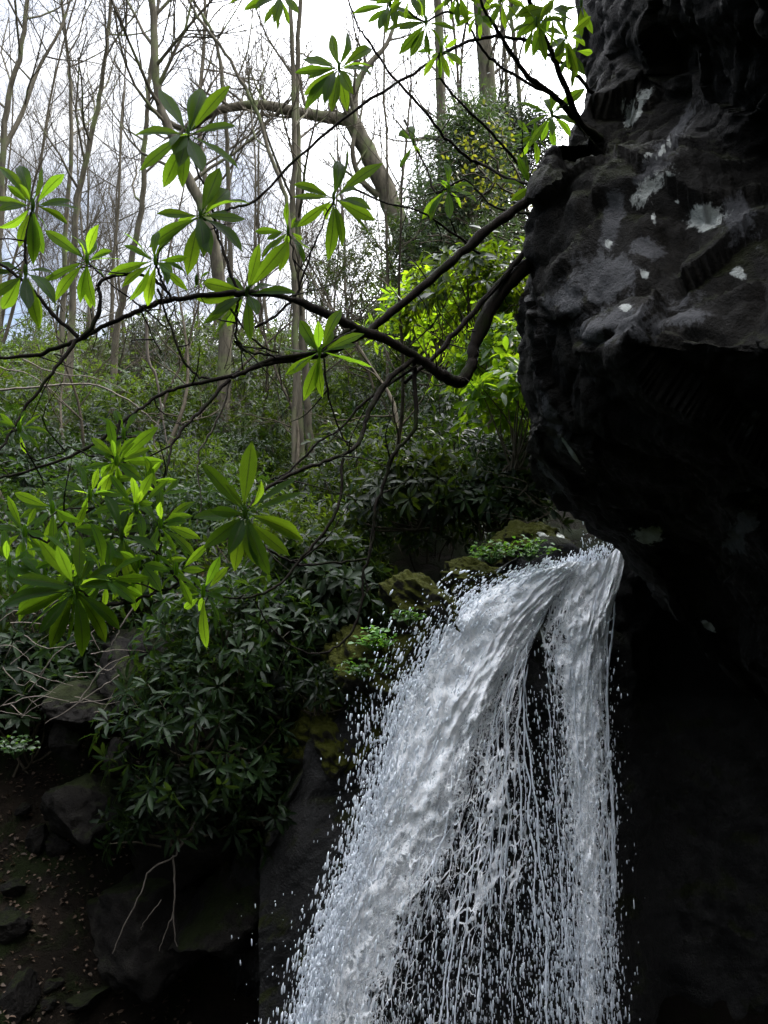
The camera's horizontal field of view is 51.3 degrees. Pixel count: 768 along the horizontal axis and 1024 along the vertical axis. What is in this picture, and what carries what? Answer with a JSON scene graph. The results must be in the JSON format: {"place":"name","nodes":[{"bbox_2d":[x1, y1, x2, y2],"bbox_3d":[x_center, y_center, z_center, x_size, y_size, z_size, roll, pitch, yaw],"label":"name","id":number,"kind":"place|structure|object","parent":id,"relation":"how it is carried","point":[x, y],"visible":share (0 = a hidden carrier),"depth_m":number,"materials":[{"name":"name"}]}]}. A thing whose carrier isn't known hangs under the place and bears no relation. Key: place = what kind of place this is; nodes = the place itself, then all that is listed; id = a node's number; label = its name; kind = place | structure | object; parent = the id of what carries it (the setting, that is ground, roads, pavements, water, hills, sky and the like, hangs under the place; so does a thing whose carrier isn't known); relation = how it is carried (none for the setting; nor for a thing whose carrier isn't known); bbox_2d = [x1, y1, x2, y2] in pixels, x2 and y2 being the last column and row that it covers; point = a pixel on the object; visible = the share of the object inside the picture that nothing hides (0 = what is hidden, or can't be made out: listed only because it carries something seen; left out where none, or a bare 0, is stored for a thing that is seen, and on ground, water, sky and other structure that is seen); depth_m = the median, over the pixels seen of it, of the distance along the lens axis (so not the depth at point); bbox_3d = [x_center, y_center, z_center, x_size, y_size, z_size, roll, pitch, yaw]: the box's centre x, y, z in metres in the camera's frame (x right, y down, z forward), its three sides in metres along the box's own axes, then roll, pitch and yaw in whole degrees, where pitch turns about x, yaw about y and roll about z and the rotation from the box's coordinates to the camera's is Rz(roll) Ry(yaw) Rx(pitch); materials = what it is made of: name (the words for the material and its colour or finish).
{"place":"outdoors","nodes":[
{"label":"outdoors","id":0,"kind":"place"},
{"bbox_2d":[0,0,585,347],"label":"sky","id":1,"kind":"structure","parent":0,"point":[315,3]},
{"bbox_2d":[0,430,767,1023],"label":"ground","id":2,"kind":"structure","parent":0,"point":[206,986],"depth_m":4.94,"materials":[{"name":"soil"}]},
{"bbox_2d":[0,967,41,1023],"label":"stone","id":3,"kind":"object","parent":2,"relation":"on","point":[20,997],"visible":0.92,"depth_m":4.37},
{"bbox_2d":[0,382,100,505],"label":"rhododendron shrub","id":4,"kind":"object","parent":2,"relation":"on","point":[11,416],"visible":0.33,"depth_m":10.71,"materials":[{"name":"green plant"}]},
{"bbox_2d":[0,368,100,470],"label":"rhododendron shrub","id":5,"kind":"object","parent":2,"relation":"on","point":[26,399],"visible":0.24,"depth_m":12.73,"materials":[{"name":"green plant"}]},
{"bbox_2d":[0,623,102,776],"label":"rhododendron shrub","id":6,"kind":"object","parent":2,"relation":"on","point":[24,724],"visible":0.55,"depth_m":5.10,"materials":[{"name":"green plant"}]},
{"bbox_2d":[0,0,103,340],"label":"bare tree","id":7,"kind":"object","parent":2,"relation":"on","point":[12,111],"visible":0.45,"depth_m":29.86,"materials":[{"name":"brown plant"}]},
{"bbox_2d":[0,13,110,325],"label":"bare tree","id":8,"kind":"object","parent":2,"relation":"on","point":[13,263],"visible":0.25,"depth_m":33.01,"materials":[{"name":"brown plant"}]},
{"bbox_2d":[0,428,118,512],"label":"rhododendron shrub","id":9,"kind":"object","parent":2,"relation":"on","point":[29,464],"visible":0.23,"depth_m":10.23,"materials":[{"name":"green plant"}]},
{"bbox_2d":[0,0,138,311],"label":"bare tree","id":10,"kind":"object","parent":2,"relation":"on","point":[5,139],"visible":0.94,"depth_m":12.00,"materials":[{"name":"grey plant"}]},
{"bbox_2d":[0,212,144,495],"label":"leafless sapling","id":11,"kind":"object","parent":2,"relation":"on","point":[79,408],"visible":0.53,"depth_m":10.11,"materials":[{"name":"brown plant"}]},
{"bbox_2d":[0,344,155,432],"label":"rhododendron shrub","id":12,"kind":"object","parent":2,"relation":"on","point":[95,397],"visible":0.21,"depth_m":15.86,"materials":[{"name":"green plant"}]},
{"bbox_2d":[3,3,160,337],"bbox_3d":[-11.579,-11.796,29.598,8.851,18.062,6.735,-17,-19,64],"label":"bare tree","id":13,"kind":"object","parent":2,"relation":"on","point":[98,202],"visible":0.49,"depth_m":30.36,"materials":[{"name":"brown plant"}]},
{"bbox_2d":[0,1,164,358],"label":"bare tree","id":14,"kind":"object","parent":2,"relation":"on","point":[88,207],"visible":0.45,"depth_m":31.58,"materials":[{"name":"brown plant"}]},
{"bbox_2d":[40,772,134,856],"bbox_3d":[-1.850,1.829,4.972,0.676,0.561,0.449,-6,30,48],"label":"bank rock","id":15,"kind":"object","parent":2,"relation":"on","point":[69,810],"visible":0.77,"depth_m":4.75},
{"bbox_2d":[48,723,83,760],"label":"bank rock","id":16,"kind":"object","parent":15,"relation":"on","point":[64,743],"visible":0.77,"depth_m":4.91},
{"bbox_2d":[40,679,128,736],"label":"bank rock","id":17,"kind":"object","parent":16,"relation":"on","point":[78,716],"visible":0.58,"depth_m":4.84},
{"bbox_2d":[95,636,158,719],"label":"bank rock","id":18,"kind":"object","parent":17,"relation":"on","point":[121,643],"visible":0.49,"depth_m":5.01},
{"bbox_2d":[103,625,193,690],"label":"bank rock","id":19,"kind":"object","parent":18,"relation":"on","point":[130,635],"visible":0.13,"depth_m":5.17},
{"bbox_2d":[111,555,335,707],"bbox_3d":[-0.951,0.720,5.040,1.241,0.946,1.312,-7,-11,41],"label":"rhododendron shrub","id":20,"kind":"object","parent":19,"relation":"on","point":[188,619],"visible":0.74,"depth_m":4.81,"materials":[{"name":"green plant"}]},
{"bbox_2d":[9,46,175,346],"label":"bare tree","id":21,"kind":"object","parent":2,"relation":"on","point":[82,237],"visible":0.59,"depth_m":25.33,"materials":[{"name":"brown plant"}]},
{"bbox_2d":[29,0,168,407],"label":"bare tree","id":22,"kind":"object","parent":2,"relation":"on","point":[65,226],"visible":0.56,"depth_m":16.97,"materials":[{"name":"grey plant"}]},
{"bbox_2d":[0,0,201,344],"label":"bare tree","id":23,"kind":"object","parent":2,"relation":"on","point":[114,250],"visible":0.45,"depth_m":30.64,"materials":[{"name":"brown plant"}]},
{"bbox_2d":[0,496,204,735],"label":"rhododendron shrub","id":24,"kind":"object","parent":2,"relation":"on","point":[43,651],"visible":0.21,"depth_m":5.32,"materials":[{"name":"green plant"}]},
{"bbox_2d":[0,0,218,355],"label":"bare tree","id":25,"kind":"object","parent":2,"relation":"on","point":[40,161],"visible":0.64,"depth_m":22.41,"materials":[{"name":"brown plant"}]},
{"bbox_2d":[0,443,226,548],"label":"rhododendron shrub","id":26,"kind":"object","parent":2,"relation":"on","point":[77,480],"visible":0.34,"depth_m":7.93,"materials":[{"name":"green plant"}]},
{"bbox_2d":[3,0,244,429],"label":"bare tree","id":27,"kind":"object","parent":2,"relation":"on","point":[75,217],"visible":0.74,"depth_m":14.95,"materials":[{"name":"grey plant"}]},
{"bbox_2d":[44,12,208,337],"bbox_3d":[-10.932,-12.991,36.295,8.417,19.066,9.350,3,-9,-23],"label":"bare tree","id":28,"kind":"object","parent":2,"relation":"on","point":[117,262],"visible":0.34,"depth_m":36.27,"materials":[{"name":"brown plant"}]},
{"bbox_2d":[29,530,224,631],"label":"rhododendron shrub","id":29,"kind":"object","parent":2,"relation":"on","point":[137,549],"visible":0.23,"depth_m":5.66,"materials":[{"name":"green plant"}]},
{"bbox_2d":[0,563,254,1023],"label":"leaf litter","id":30,"kind":"object","parent":2,"relation":"on","point":[61,922],"visible":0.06,"depth_m":4.89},
{"bbox_2d":[0,589,144,723],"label":"brushwood","id":31,"kind":"object","parent":30,"relation":"on","point":[114,678],"visible":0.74,"depth_m":4.58,"materials":[{"name":"brown wood"}]},
{"bbox_2d":[46,352,240,460],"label":"rhododendron shrub","id":32,"kind":"object","parent":2,"relation":"on","point":[149,379],"visible":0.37,"depth_m":12.79,"materials":[{"name":"green plant"}]},
{"bbox_2d":[87,867,209,1002],"bbox_3d":[-1.334,2.504,4.923,0.829,0.694,0.632,7,-11,-41],"label":"bank rock","id":33,"kind":"object","parent":2,"relation":"on","point":[141,965],"visible":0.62,"depth_m":4.64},
{"bbox_2d":[70,302,233,420],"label":"rhododendron shrub","id":34,"kind":"object","parent":2,"relation":"on","point":[162,355],"visible":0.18,"depth_m":18.85,"materials":[{"name":"green plant"}]},
{"bbox_2d":[90,404,238,504],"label":"rhododendron shrub","id":35,"kind":"object","parent":2,"relation":"on","point":[170,430],"visible":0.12,"depth_m":11.28,"materials":[{"name":"green plant"}]},
{"bbox_2d":[46,0,301,446],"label":"bare tree","id":36,"kind":"object","parent":2,"relation":"on","point":[141,199],"visible":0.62,"depth_m":14.97,"materials":[{"name":"grey plant"}]},
{"bbox_2d":[102,424,268,530],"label":"rhododendron shrub","id":37,"kind":"object","parent":2,"relation":"on","point":[188,467],"visible":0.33,"depth_m":8.98,"materials":[{"name":"green plant"}]},
{"bbox_2d":[96,189,274,515],"bbox_3d":[-2.389,-1.888,9.793,1.997,4.872,2.413,-2,-1,13],"label":"leafless sapling","id":38,"kind":"object","parent":2,"relation":"on","point":[176,426],"visible":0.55,"depth_m":9.54,"materials":[{"name":"brown plant"}]},
{"bbox_2d":[98,5,288,395],"bbox_3d":[-6.525,-10.416,28.068,7.030,15.742,6.226,0,-8,1],"label":"bare tree","id":39,"kind":"object","parent":2,"relation":"on","point":[182,198],"visible":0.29,"depth_m":27.42,"materials":[{"name":"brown plant"}]},
{"bbox_2d":[61,0,330,477],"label":"bare tree","id":40,"kind":"object","parent":2,"relation":"on","point":[160,113],"visible":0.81,"depth_m":12.92,"materials":[{"name":"grey plant"}]},
{"bbox_2d":[113,426,283,506],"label":"rhododendron shrub","id":41,"kind":"object","parent":2,"relation":"on","point":[204,452],"visible":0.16,"depth_m":10.21,"materials":[{"name":"green plant"}]},
{"bbox_2d":[130,768,270,893],"bbox_3d":[-1.129,2.041,5.068,0.882,0.722,0.712,-17,-49,-1],"label":"bank rock","id":42,"kind":"object","parent":2,"relation":"on","point":[208,858],"visible":0.37,"depth_m":4.80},
{"bbox_2d":[89,741,272,870],"bbox_3d":[-1.181,1.693,4.648,1.049,0.733,0.816,-6,-10,37],"label":"rhododendron shrub","id":43,"kind":"object","parent":42,"relation":"on","point":[170,811],"visible":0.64,"depth_m":4.44,"materials":[{"name":"green plant"}]},
{"bbox_2d":[79,630,300,814],"bbox_3d":[-1.126,1.213,4.760,1.294,1.070,1.356,-4,-9,26],"label":"rhododendron shrub","id":44,"kind":"object","parent":42,"relation":"on","point":[167,673],"visible":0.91,"depth_m":4.49,"materials":[{"name":"green plant"}]},
{"bbox_2d":[190,754,297,836],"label":"rhododendron shrub","id":45,"kind":"object","parent":42,"relation":"on","point":[278,790],"visible":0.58,"depth_m":4.61,"materials":[{"name":"green plant"}]},
{"bbox_2d":[106,0,297,477],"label":"bare tree","id":46,"kind":"object","parent":2,"relation":"on","point":[295,347],"visible":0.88,"depth_m":9.99,"materials":[{"name":"brown plant"}]},
{"bbox_2d":[167,860,259,957],"bbox_3d":[-0.871,2.453,4.914,0.634,0.644,0.979,-5,-9,31],"label":"bank rock","id":47,"kind":"object","parent":2,"relation":"on","point":[221,903],"visible":0.57,"depth_m":4.63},
{"bbox_2d":[159,417,291,492],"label":"rhododendron shrub","id":48,"kind":"object","parent":2,"relation":"on","point":[246,441],"visible":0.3,"depth_m":11.27,"materials":[{"name":"green plant"}]},
{"bbox_2d":[134,461,320,552],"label":"rhododendron shrub","id":49,"kind":"object","parent":2,"relation":"on","point":[214,494],"visible":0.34,"depth_m":7.87,"materials":[{"name":"green plant"}]},
{"bbox_2d":[131,319,329,448],"bbox_3d":[-2.714,-1.915,14.611,3.825,3.302,3.752,6,-8,-18],"label":"rhododendron shrub","id":50,"kind":"object","parent":2,"relation":"on","point":[251,380],"visible":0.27,"depth_m":14.00,"materials":[{"name":"green plant"}]},
{"bbox_2d":[152,35,309,350],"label":"bare tree","id":51,"kind":"object","parent":2,"relation":"on","point":[258,194],"visible":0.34,"depth_m":27.66,"materials":[{"name":"brown plant"}]},
{"bbox_2d":[139,0,327,418],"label":"bare tree","id":52,"kind":"object","parent":2,"relation":"on","point":[228,186],"visible":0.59,"depth_m":13.99,"materials":[{"name":"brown plant"}]},
{"bbox_2d":[132,8,358,372],"bbox_3d":[-6.056,-11.938,32.012,9.035,18.512,7.961,3,-9,-20],"label":"bare tree","id":53,"kind":"object","parent":2,"relation":"on","point":[238,134],"visible":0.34,"depth_m":31.64,"materials":[{"name":"brown plant"}]},
{"bbox_2d":[218,808,278,998],"bbox_3d":[-0.748,2.508,5.088,0.634,1.462,0.898,8,-4,-16],"label":"black rock","id":54,"kind":"object","parent":2,"relation":"on","point":[246,874],"visible":0.18,"depth_m":4.82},
{"bbox_2d":[152,0,347,344],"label":"bare tree","id":55,"kind":"object","parent":2,"relation":"on","point":[244,243],"visible":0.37,"depth_m":28.26,"materials":[{"name":"brown plant"}]},
{"bbox_2d":[198,209,314,517],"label":"leafless sapling","id":56,"kind":"object","parent":2,"relation":"on","point":[280,380],"visible":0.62,"depth_m":9.91,"materials":[{"name":"brown plant"}]},
{"bbox_2d":[161,0,366,416],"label":"bare tree","id":57,"kind":"object","parent":2,"relation":"on","point":[206,10],"visible":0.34,"depth_m":20.35,"materials":[{"name":"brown plant"}]},
{"bbox_2d":[143,493,397,724],"bbox_3d":[-0.695,0.736,6.077,2.263,1.747,1.976,2,-8,-12],"label":"rhododendron shrub","id":58,"kind":"object","parent":2,"relation":"on","point":[319,641],"visible":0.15,"depth_m":5.95,"materials":[{"name":"green plant"}]},
{"bbox_2d":[199,617,341,769],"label":"rhododendron shrub","id":59,"kind":"object","parent":2,"relation":"on","point":[276,683],"visible":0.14,"depth_m":5.02,"materials":[{"name":"green plant"}]},
{"bbox_2d":[189,0,354,490],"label":"bare tree","id":60,"kind":"object","parent":2,"relation":"on","point":[291,193],"visible":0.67,"depth_m":10.95,"materials":[{"name":"brown plant"}]},
{"bbox_2d":[123,0,433,410],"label":"bare tree","id":61,"kind":"object","parent":2,"relation":"on","point":[377,177],"visible":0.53,"depth_m":13.87,"materials":[{"name":"brown plant"}]},
{"bbox_2d":[216,378,350,479],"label":"rhododendron shrub","id":62,"kind":"object","parent":2,"relation":"on","point":[278,432],"visible":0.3,"depth_m":12.09,"materials":[{"name":"green plant"}]},
{"bbox_2d":[191,0,385,461],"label":"bare tree","id":63,"kind":"object","parent":2,"relation":"on","point":[302,347],"visible":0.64,"depth_m":11.25,"materials":[{"name":"brown plant"}]},
{"bbox_2d":[200,486,393,573],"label":"rhododendron shrub","id":64,"kind":"object","parent":2,"relation":"on","point":[274,509],"visible":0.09,"depth_m":6.97,"materials":[{"name":"green plant"}]},
{"bbox_2d":[215,0,409,316],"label":"bare tree","id":65,"kind":"object","parent":2,"relation":"on","point":[325,47],"visible":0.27,"depth_m":37.14,"materials":[{"name":"brown plant"}]},
{"bbox_2d":[235,520,394,668],"bbox_3d":[-0.438,0.627,5.605,1.304,1.117,1.464,2,-8,-12],"label":"rhododendron shrub","id":66,"kind":"object","parent":2,"relation":"on","point":[331,577],"visible":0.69,"depth_m":5.33,"materials":[{"name":"green plant"}]},
{"bbox_2d":[269,234,404,336],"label":"rhododendron shrub","id":67,"kind":"object","parent":2,"relation":"on","point":[360,317],"visible":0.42,"depth_m":14.82,"materials":[{"name":"green plant"}]},
{"bbox_2d":[278,339,418,446],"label":"rhododendron shrub","id":68,"kind":"object","parent":2,"relation":"on","point":[335,395],"visible":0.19,"depth_m":14.02,"materials":[{"name":"green plant"}]},
{"bbox_2d":[266,202,446,538],"bbox_3d":[-0.223,-1.745,9.540,2.126,5.187,2.569,-7,-13,-13],"label":"leafless sapling","id":69,"kind":"object","parent":2,"relation":"on","point":[372,371],"visible":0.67,"depth_m":9.22,"materials":[{"name":"brown plant"}]},
{"bbox_2d":[304,201,452,334],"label":"rhododendron shrub","id":70,"kind":"object","parent":2,"relation":"on","point":[374,246],"visible":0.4,"depth_m":13.06,"materials":[{"name":"green plant"}]},
{"bbox_2d":[288,0,482,375],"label":"bare tree","id":71,"kind":"object","parent":2,"relation":"on","point":[408,124],"visible":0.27,"depth_m":23.23,"materials":[{"name":"brown plant"}]},
{"bbox_2d":[274,408,497,541],"bbox_3d":[0.087,-0.135,8.183,2.587,1.797,2.558,0,-5,34],"label":"rhododendron shrub","id":72,"kind":"object","parent":2,"relation":"on","point":[346,474],"visible":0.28,"depth_m":7.95,"materials":[{"name":"green plant"}]},
{"bbox_2d":[327,0,466,180],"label":"bare tree","id":73,"kind":"object","parent":2,"relation":"on","point":[439,85],"visible":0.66,"depth_m":17.93,"materials":[{"name":"brown plant"}]},
{"bbox_2d":[284,72,515,555],"bbox_3d":[0.255,-1.435,6.708,1.947,3.946,2.824,-1,-8,10],"label":"leafless sapling","id":74,"kind":"object","parent":2,"relation":"on","point":[401,418],"visible":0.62,"depth_m":6.78,"materials":[{"name":"brown plant"}]},
{"bbox_2d":[318,358,499,472],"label":"rhododendron shrub","id":75,"kind":"object","parent":2,"relation":"on","point":[421,393],"visible":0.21,"depth_m":10.45,"materials":[{"name":"green plant"}]},
{"bbox_2d":[318,441,504,555],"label":"rhododendron shrub","id":76,"kind":"object","parent":2,"relation":"on","point":[438,472],"visible":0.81,"depth_m":6.08,"materials":[{"name":"green plant"}]},
{"bbox_2d":[328,431,507,572],"bbox_3d":[0.379,0.053,7.187,1.910,1.672,1.970,4,-10,-42],"label":"rhododendron shrub","id":77,"kind":"object","parent":2,"relation":"on","point":[405,536],"visible":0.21,"depth_m":6.69,"materials":[{"name":"green plant"}]},
{"bbox_2d":[359,158,483,424],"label":"evergreen tree","id":78,"kind":"object","parent":2,"relation":"on","point":[413,227],"visible":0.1,"depth_m":12.90,"materials":[{"name":"green plant"}]},
{"bbox_2d":[324,401,523,487],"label":"rhododendron shrub","id":79,"kind":"object","parent":2,"relation":"on","point":[448,424],"visible":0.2,"depth_m":8.61,"materials":[{"name":"green plant"}]},
{"bbox_2d":[355,264,500,386],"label":"rhododendron shrub","id":80,"kind":"object","parent":2,"relation":"on","point":[424,346],"visible":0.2,"depth_m":8.02,"materials":[{"name":"green plant"}]},
{"bbox_2d":[385,62,532,450],"bbox_3d":[1.404,-3.676,11.801,2.920,6.385,2.827,-6,-10,34],"label":"evergreen tree","id":81,"kind":"object","parent":2,"relation":"on","point":[466,125],"visible":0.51,"depth_m":11.88,"materials":[{"name":"green plant"}]},
{"bbox_2d":[372,0,576,165],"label":"bare tree","id":82,"kind":"object","parent":2,"relation":"on","point":[461,58],"visible":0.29,"depth_m":21.46,"materials":[{"name":"brown plant"}]},
{"bbox_2d":[420,455,574,550],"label":"rhododendron shrub","id":83,"kind":"object","parent":2,"relation":"on","point":[503,498],"visible":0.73,"depth_m":5.86,"materials":[{"name":"green plant"}]},
{"bbox_2d":[258,536,767,1023],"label":"waterfall cliff","id":84,"kind":"structure","parent":2,"relation":"on","point":[692,739],"depth_m":4.77,"materials":[{"name":"stone"}]},
{"bbox_2d":[283,696,357,791],"bbox_3d":[-0.346,1.444,4.891,0.585,0.637,0.518,-8,-11,44],"label":"mossy boulder","id":85,"kind":"object","parent":84,"relation":"on","point":[321,729],"visible":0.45,"depth_m":4.67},
{"bbox_2d":[273,655,370,722],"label":"rhododendron shrub","id":86,"kind":"object","parent":84,"relation":"on","point":[320,692],"visible":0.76,"depth_m":4.66,"materials":[{"name":"green plant"}]},
{"bbox_2d":[320,624,405,728],"bbox_3d":[-0.049,1.057,4.918,0.562,0.792,0.800,-35,0,-14],"label":"mossy boulder","id":87,"kind":"object","parent":84,"relation":"on","point":[344,651],"visible":0.46,"depth_m":4.69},
{"bbox_2d":[283,596,470,789],"bbox_3d":[0.063,1.113,5.024,0.461,1.777,0.711,43,-6,6],"label":"rock","id":88,"kind":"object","parent":84,"relation":"on","point":[407,649],"depth_m":4.73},
{"bbox_2d":[378,569,463,649],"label":"mossy boulder","id":89,"kind":"object","parent":88,"relation":"on","point":[408,587],"visible":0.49,"depth_m":4.75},
{"bbox_2d":[231,523,638,1023],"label":"waterfall","id":90,"kind":"structure","parent":84,"relation":"on","point":[433,732],"depth_m":4.42,"materials":[{"name":"liquid"}]},
{"bbox_2d":[439,556,511,596],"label":"mossy boulder","id":91,"kind":"object","parent":84,"relation":"on","point":[474,565],"visible":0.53,"depth_m":4.88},
{"bbox_2d":[479,520,576,566],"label":"mossy boulder","id":92,"kind":"object","parent":84,"relation":"on","point":[519,528],"visible":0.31,"depth_m":5.13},
{"bbox_2d":[473,0,561,220],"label":"bare tree","id":93,"kind":"object","parent":2,"relation":"on","point":[485,65],"visible":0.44,"depth_m":16.85,"materials":[{"name":"brown plant"}]},
{"bbox_2d":[471,75,566,426],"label":"evergreen tree","id":94,"kind":"object","parent":2,"relation":"on","point":[512,114],"visible":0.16,"depth_m":13.84,"materials":[{"name":"green plant"}]},
{"bbox_2d":[514,0,767,711],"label":"overhanging boulder","id":95,"kind":"object","parent":2,"relation":"on","point":[641,317],"visible":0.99,"depth_m":2.51,"materials":[{"name":"stone"}]},
{"bbox_2d":[0,0,532,679],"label":"rhododendron","id":96,"kind":"object","parent":95,"relation":"on","point":[248,536],"visible":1,"depth_m":2.30,"materials":[{"name":"green plant"}]},
{"bbox_2d":[224,0,604,254],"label":"rhododendron","id":97,"kind":"object","parent":95,"relation":"on","point":[532,14],"visible":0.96,"depth_m":2.76,"materials":[{"name":"green plant"}]},
{"bbox_2d":[389,217,528,356],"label":"rhododendron shrub","id":98,"kind":"object","parent":95,"relation":"on","point":[484,265],"visible":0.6,"depth_m":6.52,"materials":[{"name":"green plant"}]},
{"bbox_2d":[425,312,521,405],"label":"rhododendron shrub","id":99,"kind":"object","parent":95,"relation":"on","point":[503,323],"visible":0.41,"depth_m":6.07,"materials":[{"name":"green plant"}]},
{"bbox_2d":[449,335,530,471],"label":"rhododendron shrub","id":100,"kind":"object","parent":95,"relation":"on","point":[504,387],"visible":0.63,"depth_m":5.56,"materials":[{"name":"green plant"}]},
{"bbox_2d":[438,99,535,216],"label":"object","id":101,"kind":"object","parent":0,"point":[494,183],"visible":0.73,"depth_m":7.19,"materials":[{"name":"green plant"}]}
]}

